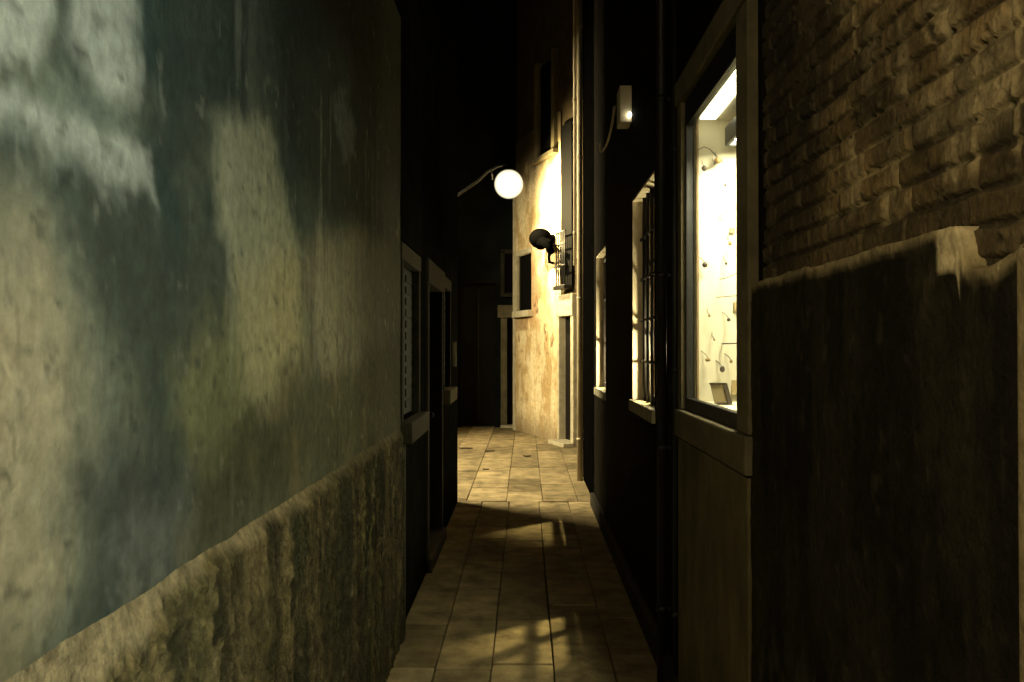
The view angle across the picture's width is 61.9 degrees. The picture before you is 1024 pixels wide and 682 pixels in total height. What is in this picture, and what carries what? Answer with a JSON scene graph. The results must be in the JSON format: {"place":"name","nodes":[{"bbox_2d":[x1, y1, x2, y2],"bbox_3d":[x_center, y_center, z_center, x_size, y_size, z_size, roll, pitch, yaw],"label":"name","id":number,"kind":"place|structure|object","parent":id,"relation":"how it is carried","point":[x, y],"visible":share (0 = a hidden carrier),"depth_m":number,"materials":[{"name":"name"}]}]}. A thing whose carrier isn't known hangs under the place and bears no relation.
{"place":"outdoors","nodes":[
{"label":"outdoors","id":0,"kind":"place"},
{"bbox_2d":[458,0,516,427],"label":"dark house","id":1,"kind":"structure","parent":0,"point":[487,84],"depth_m":17.25,"materials":[{"name":"ceramic"}]},
{"bbox_2d":[498,305,512,424],"bbox_3d":[0.244,0.509,17.275,1.060,2.460,0.320,0,0,1],"label":"door","id":2,"kind":"structure","parent":1,"relation":"in","point":[504,311],"depth_m":17.18,"materials":[{"name":"grey wood"}]},
{"bbox_2d":[501,249,512,296],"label":"window","id":3,"kind":"structure","parent":1,"relation":"in","point":[506,254],"depth_m":17.18,"materials":[{"name":"stone"}]},
{"bbox_2d":[507,332,507,370],"label":"sky","id":4,"kind":"structure","parent":0,"point":[507,332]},
{"bbox_2d":[386,371,656,681],"bbox_3d":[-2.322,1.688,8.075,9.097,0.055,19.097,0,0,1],"label":"alley pavement","id":5,"kind":"structure","parent":0,"point":[597,634],"depth_m":5.68,"materials":[{"name":"beige stone"}]},
{"bbox_2d":[0,0,457,681],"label":"plastered house","id":6,"kind":"structure","parent":5,"relation":"on","point":[228,336],"depth_m":1.97,"materials":[{"name":"paint"}]},
{"bbox_2d":[400,241,428,443],"bbox_3d":[-0.636,0.013,5.220,0.169,1.141,0.884,0,0,1],"label":"window","id":7,"kind":"structure","parent":6,"relation":"in","point":[412,428],"depth_m":5.37,"materials":[{"name":"stone"}]},
{"bbox_2d":[426,258,444,572],"bbox_3d":[-0.665,0.535,6.607,0.180,2.236,1.200,0,0,1],"label":"door","id":8,"kind":"structure","parent":6,"relation":"in","point":[435,277],"depth_m":7.07,"materials":[{"name":"brown wood"}]},
{"bbox_2d":[443,276,457,404],"bbox_3d":[-0.596,-0.008,7.596,0.171,1.101,0.735,0,0,1],"label":"window","id":9,"kind":"structure","parent":6,"relation":"in","point":[449,392],"depth_m":7.88,"materials":[{"name":"stone"}]},
{"bbox_2d":[452,342,455,366],"bbox_3d":[-0.555,0.126,8.222,0.036,0.240,0.025,0,0,1],"label":"wall plate","id":10,"kind":"object","parent":6,"relation":"attached to","point":[453,354],"depth_m":8.21,"materials":[{"name":"stone"}]},
{"bbox_2d":[512,0,582,447],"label":"corner house","id":11,"kind":"structure","parent":5,"relation":"on","point":[544,314],"depth_m":15.06,"materials":[{"name":"brown paint"}]},
{"bbox_2d":[512,247,532,317],"bbox_3d":[0.321,-1.090,16.150,0.380,1.280,0.930,0,0,-18],"label":"window","id":12,"kind":"structure","parent":11,"relation":"in","point":[525,261],"depth_m":16.23,"materials":[{"name":"stone"}]},
{"bbox_2d":[529,228,553,263],"bbox_3d":[0.503,-1.621,14.378,0.438,0.617,0.852,0,0,1],"label":"hooded lamp","id":13,"kind":"object","parent":11,"relation":"attached to","point":[541,239],"visible":1,"depth_m":14.42,"materials":[{"name":"black metal"}]},
{"bbox_2d":[532,48,558,164],"bbox_3d":[0.586,-4.080,14.936,0.135,1.800,1.069,0,0,-18],"label":"window","id":14,"kind":"structure","parent":11,"relation":"in","point":[545,77],"depth_m":14.97,"materials":[{"name":"stone"}]},
{"bbox_2d":[553,120,573,289],"bbox_3d":[0.844,-2.217,14.046,0.185,2.740,0.494,0,0,-18],"label":"window","id":15,"kind":"structure","parent":11,"relation":"in","point":[566,266],"depth_m":13.99,"materials":[{"name":"metal"}]},
{"bbox_2d":[556,293,576,446],"bbox_3d":[1.005,0.473,14.095,0.330,2.480,0.724,0,0,-18],"label":"door","id":16,"kind":"structure","parent":11,"relation":"in","point":[566,304],"depth_m":14.21,"materials":[{"name":"stone"}]},
{"bbox_2d":[583,0,1023,681],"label":"brick house","id":17,"kind":"structure","parent":5,"relation":"on","point":[851,482],"depth_m":2.02,"materials":[{"name":"paint"}]},
{"bbox_2d":[573,0,576,265],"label":"drainpipe","id":18,"kind":"object","parent":17,"relation":"attached to","point":[574,133],"visible":1,"depth_m":10.35,"materials":[{"name":"metal"}]},
{"bbox_2d":[576,0,583,480],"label":"drainpipe","id":19,"kind":"object","parent":17,"relation":"attached to","point":[579,158],"visible":1,"depth_m":10.29,"materials":[{"name":"metal"}]},
{"bbox_2d":[594,246,605,400],"bbox_3d":[0.877,-0.156,7.969,0.140,1.359,1.060,0,0,1],"label":"window","id":20,"kind":"structure","parent":17,"relation":"in","point":[600,389],"depth_m":8.46,"materials":[{"name":"white stone"}]},
{"bbox_2d":[599,105,615,151],"bbox_3d":[0.775,-1.692,6.996,0.031,0.207,1.321,0,0,1],"label":"hanging cable","id":21,"kind":"object","parent":17,"relation":"attached to","point":[611,126],"visible":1,"depth_m":6.66,"materials":[{"name":"beige plastic"}]},
{"bbox_2d":[617,85,631,128],"bbox_3d":[0.748,-1.557,5.675,0.080,0.245,0.214,0,0,1],"label":"alarm box","id":22,"kind":"object","parent":17,"relation":"attached to","point":[624,106],"visible":1,"depth_m":5.60,"materials":[{"name":"beige plastic"}]},
{"bbox_2d":[629,171,654,423],"bbox_3d":[0.831,-0.238,5.120,0.140,1.379,1.020,0,0,1],"label":"window","id":23,"kind":"structure","parent":17,"relation":"in","point":[642,404],"depth_m":5.43,"materials":[{"name":"white stone"}]},
{"bbox_2d":[699,257,707,267],"bbox_3d":[0.805,-0.337,3.625,0.022,0.053,0.057,0,-1,-36],"label":"earring","id":24,"kind":"object","parent":17,"relation":"attached to","point":[704,264],"visible":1,"depth_m":3.60,"materials":[{"name":"grey metal"}]},
{"bbox_2d":[701,161,706,170],"bbox_3d":[0.815,-0.746,3.630,0.024,0.053,0.052,0,0,1],"label":"earring","id":25,"kind":"object","parent":17,"relation":"attached to","point":[704,168],"visible":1,"depth_m":3.61,"materials":[{"name":"metal"}]},
{"bbox_2d":[685,25,736,428],"bbox_3d":[0.757,-0.374,3.209,0.032,1.329,0.965,0,0,1],"label":"display window","id":26,"kind":"structure","parent":17,"relation":"in","point":[723,65],"depth_m":3.59,"materials":[{"name":"black metal"}]},
{"bbox_2d":[700,70,735,119],"bbox_3d":[0.818,-0.942,3.155,0.065,0.011,0.880,0,0,1],"label":"ceiling light","id":27,"kind":"object","parent":17,"relation":"attached to","point":[722,99],"visible":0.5,"depth_m":3.32,"materials":[{"name":"white plastic"}]},
{"bbox_2d":[714,152,721,163],"bbox_3d":[0.872,-0.780,3.628,0.032,0.060,0.056,0,0,1],"label":"earring","id":28,"kind":"object","parent":17,"relation":"hanging from","point":[717,160],"visible":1,"depth_m":3.60,"materials":[{"name":"gold metal"}]},
{"bbox_2d":[716,360,724,371],"bbox_3d":[0.878,0.106,3.621,0.020,0.054,0.056,0,-1,-35],"label":"earring","id":29,"kind":"object","parent":17,"relation":"hanging from","point":[722,368],"visible":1,"depth_m":3.60,"materials":[{"name":"grey metal"}]},
{"bbox_2d":[709,383,732,404],"bbox_3d":[0.840,0.212,3.428,0.090,0.088,0.020,0,0,1],"label":"easel card","id":30,"kind":"object","parent":17,"relation":"on","point":[721,394],"visible":0.96,"depth_m":3.42,"materials":[{"name":"beige cardboard"}]},
{"bbox_2d":[725,116,735,145],"bbox_3d":[0.965,-0.882,3.147,0.170,0.134,0.810,0,0,1],"label":"display light","id":31,"kind":"object","parent":17,"relation":"hanging from","point":[730,133],"visible":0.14,"depth_m":3.47,"materials":[{"name":"black metal"}]},
{"bbox_2d":[729,228,734,232],"bbox_3d":[0.938,-0.471,3.639,0.024,0.020,0.006,0,0,1],"label":"price card","id":32,"kind":"object","parent":17,"relation":"attached to","point":[731,230],"visible":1,"depth_m":3.63,"materials":[{"name":"paper"}]},
{"bbox_2d":[731,380,736,394],"bbox_3d":[0.956,0.197,3.633,0.041,0.062,0.006,0,0,1],"label":"price card","id":33,"kind":"object","parent":17,"relation":"attached to","point":[734,386],"visible":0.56,"depth_m":3.63,"materials":[{"name":"beige paper"}]},
{"bbox_3d":[-4.956,-2.836,15.449,6.000,9.120,3.690,0,0,1],"label":"side house","id":34,"kind":"object","parent":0,"visible":0},
{"bbox_2d":[458,163,513,195],"bbox_3d":[-1.049,-2.193,14.037,2.472,1.460,0.480,0,0,1],"label":"street lamp","id":35,"kind":"object","parent":34,"relation":"attached to","point":[508,167],"visible":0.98,"depth_m":14.02,"materials":[{"name":"black metal"}]}
]}

